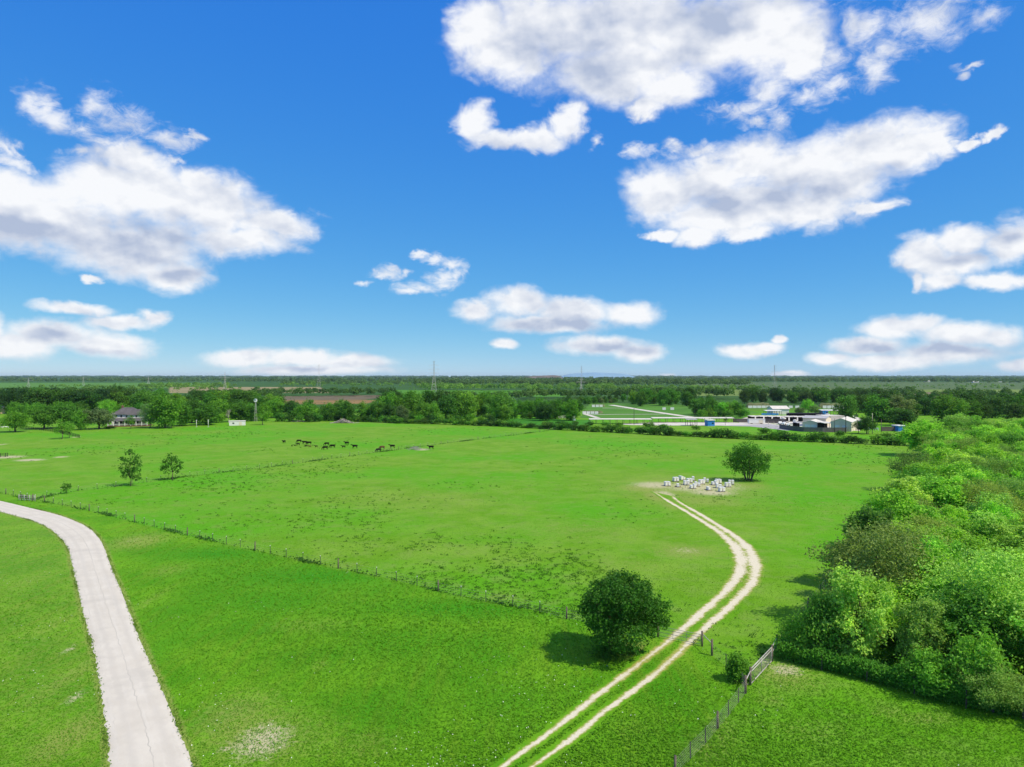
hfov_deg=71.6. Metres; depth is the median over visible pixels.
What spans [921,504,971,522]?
tree
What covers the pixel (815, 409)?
tree
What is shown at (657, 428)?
bush
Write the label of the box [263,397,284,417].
tree
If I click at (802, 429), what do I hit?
board fence
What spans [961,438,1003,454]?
tree
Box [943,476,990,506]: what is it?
tree
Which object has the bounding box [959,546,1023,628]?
tree
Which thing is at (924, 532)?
tree
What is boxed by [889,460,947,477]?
tree
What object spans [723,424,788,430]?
parking lot
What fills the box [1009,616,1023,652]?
tree
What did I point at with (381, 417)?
bush
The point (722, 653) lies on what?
wire fence
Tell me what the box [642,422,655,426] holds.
bush
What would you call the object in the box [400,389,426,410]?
tree
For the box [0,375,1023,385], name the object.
woods
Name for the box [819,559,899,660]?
tree
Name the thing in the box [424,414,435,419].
bush
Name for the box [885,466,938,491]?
tree
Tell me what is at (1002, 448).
tree
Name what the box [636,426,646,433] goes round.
bush
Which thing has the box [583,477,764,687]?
rough grass
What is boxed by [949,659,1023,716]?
tree
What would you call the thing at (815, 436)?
bush
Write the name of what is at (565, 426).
bush
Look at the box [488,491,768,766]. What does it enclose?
dirt track
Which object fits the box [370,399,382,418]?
tree
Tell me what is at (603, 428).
bush
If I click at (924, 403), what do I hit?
tree
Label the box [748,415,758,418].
bay canopy
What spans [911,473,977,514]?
tree
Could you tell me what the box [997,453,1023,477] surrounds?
tree
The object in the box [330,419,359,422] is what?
brush pile
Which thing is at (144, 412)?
tree
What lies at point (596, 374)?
hill
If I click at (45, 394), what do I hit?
tree
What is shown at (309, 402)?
tree
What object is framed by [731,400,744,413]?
tree
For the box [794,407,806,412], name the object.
tree
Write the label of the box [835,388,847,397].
tree
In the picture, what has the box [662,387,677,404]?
tree
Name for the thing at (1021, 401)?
tree
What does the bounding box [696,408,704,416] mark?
bush
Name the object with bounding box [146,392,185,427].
tree
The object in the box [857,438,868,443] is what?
bush
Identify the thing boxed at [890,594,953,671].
tree
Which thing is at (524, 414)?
bush
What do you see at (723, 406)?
tree
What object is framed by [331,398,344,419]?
tree
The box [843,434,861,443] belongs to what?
bush
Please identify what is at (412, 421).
bush
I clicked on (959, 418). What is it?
tree
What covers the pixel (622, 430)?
bush
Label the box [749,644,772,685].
pipe gate
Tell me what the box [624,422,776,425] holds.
gravel yard
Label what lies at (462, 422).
bush
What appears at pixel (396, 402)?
tree
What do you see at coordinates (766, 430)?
bush
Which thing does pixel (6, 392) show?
tree
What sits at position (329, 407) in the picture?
tree
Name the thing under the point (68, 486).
sapling
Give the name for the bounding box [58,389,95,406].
tree
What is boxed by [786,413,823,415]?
long shed
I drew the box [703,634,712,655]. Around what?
brace post
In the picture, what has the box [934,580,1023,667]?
tree
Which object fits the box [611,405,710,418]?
gravel path
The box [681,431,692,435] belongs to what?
bush
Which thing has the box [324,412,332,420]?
bush
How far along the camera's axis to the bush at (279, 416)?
467.16 m
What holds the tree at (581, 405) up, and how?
on the ground at (504, 461)
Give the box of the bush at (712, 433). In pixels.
[706,428,717,437]
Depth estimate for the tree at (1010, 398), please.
568.52 m
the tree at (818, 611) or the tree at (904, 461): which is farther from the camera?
the tree at (904, 461)
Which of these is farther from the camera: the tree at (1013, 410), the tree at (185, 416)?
the tree at (1013, 410)
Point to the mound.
(549, 376)
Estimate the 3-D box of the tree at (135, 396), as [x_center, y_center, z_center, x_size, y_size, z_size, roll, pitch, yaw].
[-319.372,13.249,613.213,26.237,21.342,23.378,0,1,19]
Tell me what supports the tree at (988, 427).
on the ground at (504, 461)
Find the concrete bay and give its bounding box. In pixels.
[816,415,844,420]
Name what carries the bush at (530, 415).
on the ground at (504, 461)
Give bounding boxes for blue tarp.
[761,413,778,414]
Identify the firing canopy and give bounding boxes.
[588,418,651,423]
[651,417,732,422]
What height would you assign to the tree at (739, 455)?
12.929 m
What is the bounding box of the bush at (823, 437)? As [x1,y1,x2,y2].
[820,434,831,441]
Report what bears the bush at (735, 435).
on the ground at (504, 461)
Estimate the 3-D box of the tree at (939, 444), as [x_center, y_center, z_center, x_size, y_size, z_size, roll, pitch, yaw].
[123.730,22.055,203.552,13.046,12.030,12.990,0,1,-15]
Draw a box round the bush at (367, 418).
[363,415,373,421]
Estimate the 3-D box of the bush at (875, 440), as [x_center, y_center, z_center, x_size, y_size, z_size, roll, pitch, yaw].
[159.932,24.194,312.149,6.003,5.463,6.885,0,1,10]
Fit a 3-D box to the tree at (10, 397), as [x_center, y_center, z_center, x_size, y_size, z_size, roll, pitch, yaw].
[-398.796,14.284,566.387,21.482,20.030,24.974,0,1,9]
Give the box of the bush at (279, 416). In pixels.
[272,412,285,421]
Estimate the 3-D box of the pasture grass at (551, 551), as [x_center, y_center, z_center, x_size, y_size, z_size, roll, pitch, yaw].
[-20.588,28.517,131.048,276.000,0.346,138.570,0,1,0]
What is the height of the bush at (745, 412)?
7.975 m
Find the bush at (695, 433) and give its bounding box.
[690,431,701,436]
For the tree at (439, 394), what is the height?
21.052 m
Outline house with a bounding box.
[107,405,152,426]
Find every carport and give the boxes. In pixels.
[793,422,802,426]
[817,422,830,429]
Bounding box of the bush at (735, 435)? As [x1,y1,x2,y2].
[727,431,741,438]
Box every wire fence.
[0,488,584,618]
[33,428,548,498]
[674,681,745,766]
[711,641,743,686]
[780,574,828,638]
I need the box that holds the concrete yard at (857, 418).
[739,417,860,430]
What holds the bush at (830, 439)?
on the ground at (504, 461)
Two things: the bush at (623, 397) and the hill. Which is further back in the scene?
the hill
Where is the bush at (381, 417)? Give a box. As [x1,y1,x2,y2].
[377,415,388,421]
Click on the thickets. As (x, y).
(442, 385)
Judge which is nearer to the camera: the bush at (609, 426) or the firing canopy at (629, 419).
the bush at (609, 426)
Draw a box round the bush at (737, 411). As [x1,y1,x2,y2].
[735,408,742,416]
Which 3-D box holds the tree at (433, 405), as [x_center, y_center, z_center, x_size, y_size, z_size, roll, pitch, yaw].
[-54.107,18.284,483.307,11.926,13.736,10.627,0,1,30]
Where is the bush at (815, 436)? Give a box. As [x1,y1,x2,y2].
[806,431,821,441]
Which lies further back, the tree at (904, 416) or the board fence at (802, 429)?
the tree at (904, 416)
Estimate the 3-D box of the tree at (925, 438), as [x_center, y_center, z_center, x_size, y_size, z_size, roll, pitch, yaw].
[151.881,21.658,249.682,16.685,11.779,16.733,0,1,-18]
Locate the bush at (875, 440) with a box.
[869,432,883,444]
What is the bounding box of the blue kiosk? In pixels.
[705,419,714,425]
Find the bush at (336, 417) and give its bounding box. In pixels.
[333,414,341,420]
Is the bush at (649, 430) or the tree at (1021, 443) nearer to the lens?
the tree at (1021, 443)
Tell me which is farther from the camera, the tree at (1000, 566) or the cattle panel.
the cattle panel
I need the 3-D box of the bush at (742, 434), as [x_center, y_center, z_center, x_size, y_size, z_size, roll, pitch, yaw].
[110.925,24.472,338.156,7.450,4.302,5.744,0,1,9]
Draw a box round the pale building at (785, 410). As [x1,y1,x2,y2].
[767,406,789,414]
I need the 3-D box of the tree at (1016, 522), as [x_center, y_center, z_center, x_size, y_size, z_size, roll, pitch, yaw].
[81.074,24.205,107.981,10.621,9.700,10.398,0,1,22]
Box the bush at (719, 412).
[715,408,722,415]
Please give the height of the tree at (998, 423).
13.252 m
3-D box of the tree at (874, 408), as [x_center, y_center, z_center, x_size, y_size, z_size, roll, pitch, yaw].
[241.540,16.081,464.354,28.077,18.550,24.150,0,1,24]
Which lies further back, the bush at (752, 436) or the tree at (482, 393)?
the tree at (482, 393)
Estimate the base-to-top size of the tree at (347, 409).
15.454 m
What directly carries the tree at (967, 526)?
on the ground at (504, 461)
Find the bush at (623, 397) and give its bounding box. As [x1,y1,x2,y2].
[620,394,626,401]
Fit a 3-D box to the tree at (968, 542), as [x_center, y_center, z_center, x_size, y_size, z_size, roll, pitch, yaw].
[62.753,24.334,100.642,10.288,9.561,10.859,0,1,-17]
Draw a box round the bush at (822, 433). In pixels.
[818,431,829,435]
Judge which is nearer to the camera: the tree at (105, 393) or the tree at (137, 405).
the tree at (137, 405)
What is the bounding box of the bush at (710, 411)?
[704,408,713,416]
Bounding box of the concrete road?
[0,501,193,766]
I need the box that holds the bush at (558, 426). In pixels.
[554,423,563,429]
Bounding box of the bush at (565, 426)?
[560,420,571,429]
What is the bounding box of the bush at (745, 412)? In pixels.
[741,407,749,417]
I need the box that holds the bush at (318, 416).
[313,412,323,421]
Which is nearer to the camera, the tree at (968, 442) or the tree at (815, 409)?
the tree at (968, 442)
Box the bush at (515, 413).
[511,408,518,418]
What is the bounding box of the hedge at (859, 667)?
[768,636,1023,718]
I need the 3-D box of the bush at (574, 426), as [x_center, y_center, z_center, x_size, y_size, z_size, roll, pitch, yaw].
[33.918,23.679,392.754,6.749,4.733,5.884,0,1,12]
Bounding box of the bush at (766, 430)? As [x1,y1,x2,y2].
[757,427,771,432]
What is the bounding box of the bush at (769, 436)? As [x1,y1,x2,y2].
[764,432,778,440]
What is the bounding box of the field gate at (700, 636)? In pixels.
[657,627,702,646]
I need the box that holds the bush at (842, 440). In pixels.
[837,435,848,442]
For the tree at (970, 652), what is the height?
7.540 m
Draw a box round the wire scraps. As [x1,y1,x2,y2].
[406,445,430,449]
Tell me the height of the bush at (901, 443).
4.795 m
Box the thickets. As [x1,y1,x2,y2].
[30,378,1023,389]
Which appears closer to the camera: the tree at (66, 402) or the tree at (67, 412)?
the tree at (67, 412)
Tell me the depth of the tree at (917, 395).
585.53 m
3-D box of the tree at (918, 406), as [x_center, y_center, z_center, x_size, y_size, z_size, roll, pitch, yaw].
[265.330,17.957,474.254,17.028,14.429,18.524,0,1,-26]
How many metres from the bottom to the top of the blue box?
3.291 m
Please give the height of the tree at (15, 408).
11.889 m
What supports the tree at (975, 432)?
on the ground at (504, 461)
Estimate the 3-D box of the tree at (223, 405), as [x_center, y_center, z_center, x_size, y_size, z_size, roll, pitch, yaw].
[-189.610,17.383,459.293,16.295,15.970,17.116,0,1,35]
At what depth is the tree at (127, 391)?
682.65 m
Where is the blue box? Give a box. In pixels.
[892,425,904,431]
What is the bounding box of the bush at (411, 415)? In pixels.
[409,411,415,418]
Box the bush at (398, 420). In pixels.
[395,417,404,422]
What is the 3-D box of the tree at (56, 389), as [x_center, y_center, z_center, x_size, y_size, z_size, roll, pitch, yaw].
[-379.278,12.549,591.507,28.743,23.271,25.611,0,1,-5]
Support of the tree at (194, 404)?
on the ground at (504, 461)
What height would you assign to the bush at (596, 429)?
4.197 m
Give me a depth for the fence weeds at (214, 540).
135.85 m
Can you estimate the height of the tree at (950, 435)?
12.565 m
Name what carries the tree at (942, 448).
on the ground at (504, 461)
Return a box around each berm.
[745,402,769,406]
[818,403,843,407]
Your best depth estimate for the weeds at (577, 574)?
116.17 m
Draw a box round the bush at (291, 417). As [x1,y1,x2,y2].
[284,413,294,421]
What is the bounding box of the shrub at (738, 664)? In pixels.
[723,651,755,682]
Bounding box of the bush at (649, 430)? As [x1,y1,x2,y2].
[644,426,654,434]
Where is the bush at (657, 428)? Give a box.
[652,424,662,434]
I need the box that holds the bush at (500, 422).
[493,418,506,426]
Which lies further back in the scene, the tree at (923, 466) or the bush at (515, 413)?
the bush at (515, 413)
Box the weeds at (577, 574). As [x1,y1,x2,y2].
[1,426,1018,715]
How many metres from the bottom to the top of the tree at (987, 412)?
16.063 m
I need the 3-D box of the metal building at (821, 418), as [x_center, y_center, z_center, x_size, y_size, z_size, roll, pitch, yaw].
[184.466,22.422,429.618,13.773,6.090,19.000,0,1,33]
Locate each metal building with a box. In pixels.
[802,415,830,425]
[802,419,823,426]
[830,416,856,431]
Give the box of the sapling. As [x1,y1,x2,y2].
[59,482,71,493]
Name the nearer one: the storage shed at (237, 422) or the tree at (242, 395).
the storage shed at (237, 422)
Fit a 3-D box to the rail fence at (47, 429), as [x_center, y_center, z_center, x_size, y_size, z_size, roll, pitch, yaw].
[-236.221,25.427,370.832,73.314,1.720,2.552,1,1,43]
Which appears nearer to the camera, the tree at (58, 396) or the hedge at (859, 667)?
the hedge at (859, 667)
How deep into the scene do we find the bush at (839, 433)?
353.13 m
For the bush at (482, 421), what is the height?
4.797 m
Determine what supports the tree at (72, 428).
on the ground at (504, 461)
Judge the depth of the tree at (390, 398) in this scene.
492.46 m
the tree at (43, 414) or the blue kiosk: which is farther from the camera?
the blue kiosk
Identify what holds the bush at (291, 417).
on the ground at (504, 461)
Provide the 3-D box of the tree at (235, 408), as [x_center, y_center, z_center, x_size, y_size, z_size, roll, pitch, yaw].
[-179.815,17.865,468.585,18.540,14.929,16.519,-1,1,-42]
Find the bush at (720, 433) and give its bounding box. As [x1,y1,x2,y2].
[709,427,725,437]
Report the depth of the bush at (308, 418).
462.86 m
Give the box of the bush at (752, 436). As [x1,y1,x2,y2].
[744,433,759,439]
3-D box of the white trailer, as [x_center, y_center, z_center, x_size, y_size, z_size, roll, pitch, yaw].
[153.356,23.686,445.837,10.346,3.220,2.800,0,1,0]
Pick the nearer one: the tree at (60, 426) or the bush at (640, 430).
the tree at (60, 426)
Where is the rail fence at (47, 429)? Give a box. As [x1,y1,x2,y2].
[37,427,79,437]
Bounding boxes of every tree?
[0,387,14,405]
[0,389,30,413]
[0,408,33,431]
[5,387,21,392]
[6,402,20,413]
[7,403,27,414]
[16,385,33,404]
[16,388,58,406]
[19,401,46,415]
[24,405,58,428]
[37,388,62,402]
[40,400,82,424]
[44,385,64,398]
[49,386,75,405]
[53,418,71,438]
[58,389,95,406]
[62,400,75,410]
[64,421,75,437]
[70,409,89,429]
[73,390,103,412]
[75,401,91,416]
[82,406,116,428]
[91,386,119,407]
[99,399,117,411]
[107,385,129,400]
[109,391,130,405]
[111,403,130,412]
[115,449,142,485]
[118,388,132,406]
[123,415,135,428]
[126,387,153,406]
[130,390,159,405]
[134,401,148,409]
[136,403,157,427]
[146,391,170,408]
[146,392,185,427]
[152,388,168,394]
[160,453,183,479]
[166,390,186,403]
[174,401,193,425]
[181,393,199,400]
[185,396,204,422]
[190,389,205,401]
[190,403,222,425]
[201,390,231,405]
[206,390,230,403]
[208,398,231,422]
[226,396,242,416]
[227,389,257,404]
[230,400,252,419]
[240,403,262,420]
[244,391,260,398]
[251,393,265,406]
[253,410,269,424]
[256,401,272,419]
[262,392,286,409]
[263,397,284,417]
[271,393,285,403]
[281,404,294,415]
[283,398,300,415]
[291,403,322,420]
[302,397,318,408]
[316,404,327,419]
[322,402,337,420]
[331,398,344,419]
[335,400,358,420]
[355,401,370,414]
[358,405,375,416]
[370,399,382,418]
[377,388,399,405]
[378,388,401,416]
[380,402,396,416]
[394,397,403,415]
[395,390,402,415]
[395,403,409,418]
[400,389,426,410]
[402,399,420,418]
[413,400,432,418]
[422,387,438,410]
[428,401,439,416]
[432,394,458,418]
[433,390,448,415]
[448,387,464,415]
[456,390,479,417]
[472,393,486,416]
[473,388,490,416]
[480,392,508,414]
[484,391,516,418]
[489,404,500,418]
[496,404,512,420]
[520,399,531,412]
[523,398,540,416]
[532,397,548,418]
[533,402,557,420]
[547,397,567,418]
[557,396,570,414]
[560,398,579,420]
[566,399,584,415]
[577,568,673,661]
[627,390,636,403]
[634,389,651,405]
[637,387,655,403]
[649,391,658,403]
[656,389,670,405]
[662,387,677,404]
[673,390,683,403]
[678,391,693,405]
[680,387,698,400]
[688,398,703,414]
[694,396,719,410]
[715,400,727,411]
[719,437,772,480]
[726,403,733,414]
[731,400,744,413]
[738,389,750,403]
[746,387,759,401]
[757,390,769,402]
[767,387,777,400]
[772,388,785,402]
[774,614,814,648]
[786,391,801,402]
[793,586,849,652]
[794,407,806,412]
[797,390,813,402]
[797,517,935,602]
[800,398,815,411]
[808,404,820,412]
[810,388,820,402]
[812,388,830,402]
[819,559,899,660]
[826,538,898,582]
[829,388,840,401]
[832,394,858,418]
[834,505,899,555]
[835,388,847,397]
[843,390,856,401]
[845,577,914,647]
[852,388,867,396]
[852,394,872,411]
[852,420,861,433]
[854,415,877,433]
[856,486,941,531]
[858,394,898,421]
[868,474,940,508]
[869,520,924,547]
[870,388,904,403]
[876,388,885,393]
[877,495,944,519]
[879,391,919,418]
[879,407,917,424]
[883,448,933,475]
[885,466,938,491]
[887,574,959,640]
[888,522,964,578]
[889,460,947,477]
[889,473,937,504]
[889,546,974,592]
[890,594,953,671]
[893,419,947,453]
[893,641,960,700]
[896,533,966,587]
[901,512,974,542]
[904,392,923,403]
[909,401,923,417]
[910,539,1023,654]
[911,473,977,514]
[914,429,953,449]
[914,524,998,563]
[915,439,959,460]
[916,396,932,414]
[916,437,961,455]
[920,446,975,463]
[921,447,961,459]
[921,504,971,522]
[922,394,934,411]
[923,429,958,444]
[926,456,950,471]
[927,391,957,420]
[927,513,983,544]
[933,459,990,481]
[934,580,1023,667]
[935,394,971,418]
[935,431,971,441]
[936,418,964,431]
[937,424,970,431]
[940,414,971,423]
[940,450,987,470]
[941,433,970,448]
[941,624,1022,705]
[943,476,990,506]
[944,412,968,420]
[947,436,986,450]
[948,391,982,407]
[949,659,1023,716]
[950,468,997,496]
[952,479,1020,515]
[956,420,995,429]
[959,428,993,437]
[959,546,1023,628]
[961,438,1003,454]
[961,489,1023,522]
[962,501,1021,535]
[963,398,985,418]
[963,454,1016,476]
[964,452,1000,474]
[966,414,994,423]
[966,507,1022,542]
[966,545,1023,579]
[967,443,1018,460]
[968,424,1006,430]
[970,392,988,402]
[970,398,994,419]
[970,433,1020,451]
[970,463,997,478]
[980,428,1016,437]
[982,395,1007,417]
[983,472,1023,499]
[985,522,1023,546]
[988,532,1023,562]
[989,420,1020,428]
[989,442,1017,452]
[993,390,1017,408]
[993,431,1023,446]
[993,475,1023,512]
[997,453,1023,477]
[999,417,1019,421]
[999,423,1022,430]
[1001,401,1023,419]
[1009,390,1023,414]
[1009,459,1023,479]
[1009,517,1023,530]
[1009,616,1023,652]
[1010,427,1023,435]
[1010,469,1023,482]
[1010,497,1023,521]
[1013,419,1023,427]
[1013,441,1023,452]
[1013,445,1023,452]
[1016,398,1023,416]
[1016,490,1023,499]
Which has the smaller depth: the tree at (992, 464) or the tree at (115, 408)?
the tree at (992, 464)
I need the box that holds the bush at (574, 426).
[568,423,577,429]
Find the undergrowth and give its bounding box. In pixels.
[806,588,1023,713]
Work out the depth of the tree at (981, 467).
159.51 m
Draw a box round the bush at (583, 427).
[580,422,588,430]
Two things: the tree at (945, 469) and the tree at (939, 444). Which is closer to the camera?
the tree at (945, 469)
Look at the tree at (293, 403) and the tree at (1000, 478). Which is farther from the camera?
the tree at (293, 403)
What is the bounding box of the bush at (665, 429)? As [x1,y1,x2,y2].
[658,426,674,435]
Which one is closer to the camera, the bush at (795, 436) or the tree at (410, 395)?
the bush at (795, 436)
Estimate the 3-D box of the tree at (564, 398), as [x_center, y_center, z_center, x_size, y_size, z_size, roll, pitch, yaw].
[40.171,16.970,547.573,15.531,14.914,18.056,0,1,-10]
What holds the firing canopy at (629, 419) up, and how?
on the ground at (504, 461)
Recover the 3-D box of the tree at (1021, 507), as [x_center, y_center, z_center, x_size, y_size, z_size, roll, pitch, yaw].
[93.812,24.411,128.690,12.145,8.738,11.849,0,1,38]
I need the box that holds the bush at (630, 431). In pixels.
[624,427,633,432]
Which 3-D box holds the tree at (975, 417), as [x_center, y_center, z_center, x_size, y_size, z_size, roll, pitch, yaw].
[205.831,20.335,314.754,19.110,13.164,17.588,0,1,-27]
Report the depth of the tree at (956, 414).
312.16 m
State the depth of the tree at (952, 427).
265.92 m
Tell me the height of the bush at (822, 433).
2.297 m
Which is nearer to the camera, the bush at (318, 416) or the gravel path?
the bush at (318, 416)
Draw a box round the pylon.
[429,365,438,392]
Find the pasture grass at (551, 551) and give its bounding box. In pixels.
[1,482,1019,715]
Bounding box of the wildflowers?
[9,572,780,766]
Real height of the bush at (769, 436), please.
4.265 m
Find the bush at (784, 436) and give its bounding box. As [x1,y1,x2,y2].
[778,431,794,440]
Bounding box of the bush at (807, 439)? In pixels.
[801,436,813,441]
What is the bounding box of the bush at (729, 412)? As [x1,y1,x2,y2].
[725,409,734,416]
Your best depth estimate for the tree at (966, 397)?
544.05 m
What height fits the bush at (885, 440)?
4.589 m
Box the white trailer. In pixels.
[748,419,764,423]
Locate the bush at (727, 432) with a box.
[722,428,734,437]
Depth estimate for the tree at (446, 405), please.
491.06 m
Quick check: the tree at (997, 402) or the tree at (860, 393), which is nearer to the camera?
the tree at (997, 402)
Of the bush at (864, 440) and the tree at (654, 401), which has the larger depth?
the tree at (654, 401)
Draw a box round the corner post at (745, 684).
[744,671,750,693]
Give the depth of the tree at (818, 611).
74.22 m
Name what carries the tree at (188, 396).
on the ground at (504, 461)
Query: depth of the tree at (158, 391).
675.06 m
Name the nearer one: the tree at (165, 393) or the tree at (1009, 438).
the tree at (1009, 438)
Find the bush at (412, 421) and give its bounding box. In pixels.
[405,419,416,423]
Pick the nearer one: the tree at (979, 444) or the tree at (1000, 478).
the tree at (1000, 478)
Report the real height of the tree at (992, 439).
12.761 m
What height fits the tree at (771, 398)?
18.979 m
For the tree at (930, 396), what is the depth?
587.79 m
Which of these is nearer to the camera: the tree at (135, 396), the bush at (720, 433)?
the bush at (720, 433)
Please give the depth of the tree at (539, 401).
500.11 m
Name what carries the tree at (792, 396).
on the ground at (504, 461)
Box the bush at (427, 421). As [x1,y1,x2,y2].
[420,419,431,423]
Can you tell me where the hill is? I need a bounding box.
[561,372,634,378]
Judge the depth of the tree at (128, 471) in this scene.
193.23 m
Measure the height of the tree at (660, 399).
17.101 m
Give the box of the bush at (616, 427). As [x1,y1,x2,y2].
[612,424,622,432]
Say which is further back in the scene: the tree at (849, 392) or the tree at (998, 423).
the tree at (849, 392)
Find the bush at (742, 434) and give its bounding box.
[738,430,750,438]
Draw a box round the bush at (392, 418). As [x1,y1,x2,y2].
[390,414,398,422]
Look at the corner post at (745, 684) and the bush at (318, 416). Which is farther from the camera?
the bush at (318, 416)
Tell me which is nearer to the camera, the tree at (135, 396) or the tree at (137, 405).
the tree at (137, 405)
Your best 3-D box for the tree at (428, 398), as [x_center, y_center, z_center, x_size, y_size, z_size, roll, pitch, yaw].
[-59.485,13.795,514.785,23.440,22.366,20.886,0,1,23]
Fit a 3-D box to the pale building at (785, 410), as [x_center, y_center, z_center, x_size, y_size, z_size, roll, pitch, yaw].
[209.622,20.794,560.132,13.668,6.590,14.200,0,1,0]
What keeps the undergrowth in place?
on the ground at (504, 461)
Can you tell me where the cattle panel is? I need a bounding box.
[19,494,32,500]
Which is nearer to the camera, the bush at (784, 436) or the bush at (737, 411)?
the bush at (784, 436)
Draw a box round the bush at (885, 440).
[877,435,892,444]
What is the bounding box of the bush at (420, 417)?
[414,413,422,420]
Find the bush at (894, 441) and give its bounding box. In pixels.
[887,435,901,444]
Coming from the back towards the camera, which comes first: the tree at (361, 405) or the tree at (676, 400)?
the tree at (676, 400)
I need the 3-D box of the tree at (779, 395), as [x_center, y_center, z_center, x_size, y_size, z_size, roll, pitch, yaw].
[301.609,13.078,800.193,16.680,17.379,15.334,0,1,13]
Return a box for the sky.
[0,0,1023,376]
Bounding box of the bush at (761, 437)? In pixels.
[755,434,766,439]
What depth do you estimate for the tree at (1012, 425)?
262.07 m
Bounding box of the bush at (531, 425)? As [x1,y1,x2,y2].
[527,422,536,427]
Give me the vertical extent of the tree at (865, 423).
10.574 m
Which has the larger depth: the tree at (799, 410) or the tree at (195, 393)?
the tree at (195, 393)
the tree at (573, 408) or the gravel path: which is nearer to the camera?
the tree at (573, 408)
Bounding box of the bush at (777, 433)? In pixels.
[771,428,783,439]
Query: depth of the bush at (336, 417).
476.58 m
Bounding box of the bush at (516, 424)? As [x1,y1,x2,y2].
[510,421,521,426]
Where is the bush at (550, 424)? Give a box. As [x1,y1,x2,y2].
[540,421,553,428]
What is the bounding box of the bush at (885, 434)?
[880,432,892,436]
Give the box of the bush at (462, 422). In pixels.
[456,418,466,424]
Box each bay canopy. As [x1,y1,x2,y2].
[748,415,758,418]
[756,415,766,418]
[764,415,775,418]
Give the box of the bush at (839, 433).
[834,430,845,435]
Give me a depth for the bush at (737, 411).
515.38 m
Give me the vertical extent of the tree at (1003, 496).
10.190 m
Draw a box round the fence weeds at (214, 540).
[2,430,575,618]
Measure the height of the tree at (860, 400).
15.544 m
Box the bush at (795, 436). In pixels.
[787,432,806,441]
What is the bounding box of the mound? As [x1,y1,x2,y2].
[529,375,562,378]
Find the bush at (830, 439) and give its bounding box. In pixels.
[824,435,838,442]
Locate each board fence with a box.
[733,418,748,422]
[765,418,785,422]
[779,424,846,431]
[882,426,894,430]
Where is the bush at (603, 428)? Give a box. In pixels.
[600,425,609,431]
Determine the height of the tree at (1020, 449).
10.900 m
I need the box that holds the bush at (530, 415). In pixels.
[527,411,533,418]
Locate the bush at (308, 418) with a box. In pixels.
[303,414,316,421]
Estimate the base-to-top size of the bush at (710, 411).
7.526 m
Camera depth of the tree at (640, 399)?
704.77 m
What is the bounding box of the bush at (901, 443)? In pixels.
[896,438,907,445]
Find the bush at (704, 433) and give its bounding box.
[697,431,710,436]
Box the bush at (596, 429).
[590,424,601,431]
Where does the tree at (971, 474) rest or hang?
on the ground at (504, 461)
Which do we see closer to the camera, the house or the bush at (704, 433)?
the bush at (704, 433)
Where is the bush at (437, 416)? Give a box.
[434,411,444,418]
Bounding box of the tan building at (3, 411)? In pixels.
[0,406,6,413]
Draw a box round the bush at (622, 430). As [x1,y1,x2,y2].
[618,426,631,432]
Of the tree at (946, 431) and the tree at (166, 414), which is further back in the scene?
the tree at (166, 414)
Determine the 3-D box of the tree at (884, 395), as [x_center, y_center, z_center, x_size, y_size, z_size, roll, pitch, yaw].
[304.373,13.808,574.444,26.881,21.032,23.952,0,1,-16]
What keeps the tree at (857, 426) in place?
on the ground at (504, 461)
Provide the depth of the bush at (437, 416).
461.19 m
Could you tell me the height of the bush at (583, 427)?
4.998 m
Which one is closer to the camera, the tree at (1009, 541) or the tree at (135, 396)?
the tree at (1009, 541)
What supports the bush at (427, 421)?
on the ground at (504, 461)
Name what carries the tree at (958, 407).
on the ground at (504, 461)
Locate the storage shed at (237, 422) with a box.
[229,420,245,425]
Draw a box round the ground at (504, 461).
[0,377,1023,766]
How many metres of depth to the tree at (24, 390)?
620.48 m
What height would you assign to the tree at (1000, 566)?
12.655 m
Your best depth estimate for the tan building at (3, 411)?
562.38 m
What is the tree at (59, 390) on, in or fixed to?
on the ground at (504, 461)
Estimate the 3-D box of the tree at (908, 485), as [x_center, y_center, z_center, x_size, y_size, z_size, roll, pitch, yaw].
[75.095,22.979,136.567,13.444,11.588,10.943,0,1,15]
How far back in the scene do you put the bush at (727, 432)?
341.58 m
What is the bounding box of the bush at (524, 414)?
[520,411,526,418]
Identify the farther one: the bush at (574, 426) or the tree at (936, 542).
the bush at (574, 426)
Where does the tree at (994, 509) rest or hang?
on the ground at (504, 461)
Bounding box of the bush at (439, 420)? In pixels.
[436,417,443,423]
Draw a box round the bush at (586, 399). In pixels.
[582,396,588,403]
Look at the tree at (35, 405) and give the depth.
492.56 m
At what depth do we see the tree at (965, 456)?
173.16 m
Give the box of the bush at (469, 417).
[464,413,473,421]
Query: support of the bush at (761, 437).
on the ground at (504, 461)
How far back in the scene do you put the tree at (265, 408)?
478.29 m
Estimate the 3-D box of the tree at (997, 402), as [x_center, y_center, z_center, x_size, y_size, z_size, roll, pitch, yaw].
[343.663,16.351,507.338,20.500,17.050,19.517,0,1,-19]
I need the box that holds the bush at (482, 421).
[478,419,489,425]
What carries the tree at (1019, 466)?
on the ground at (504, 461)
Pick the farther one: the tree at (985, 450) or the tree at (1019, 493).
the tree at (985, 450)
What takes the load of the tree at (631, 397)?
on the ground at (504, 461)
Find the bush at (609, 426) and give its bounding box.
[606,422,614,431]

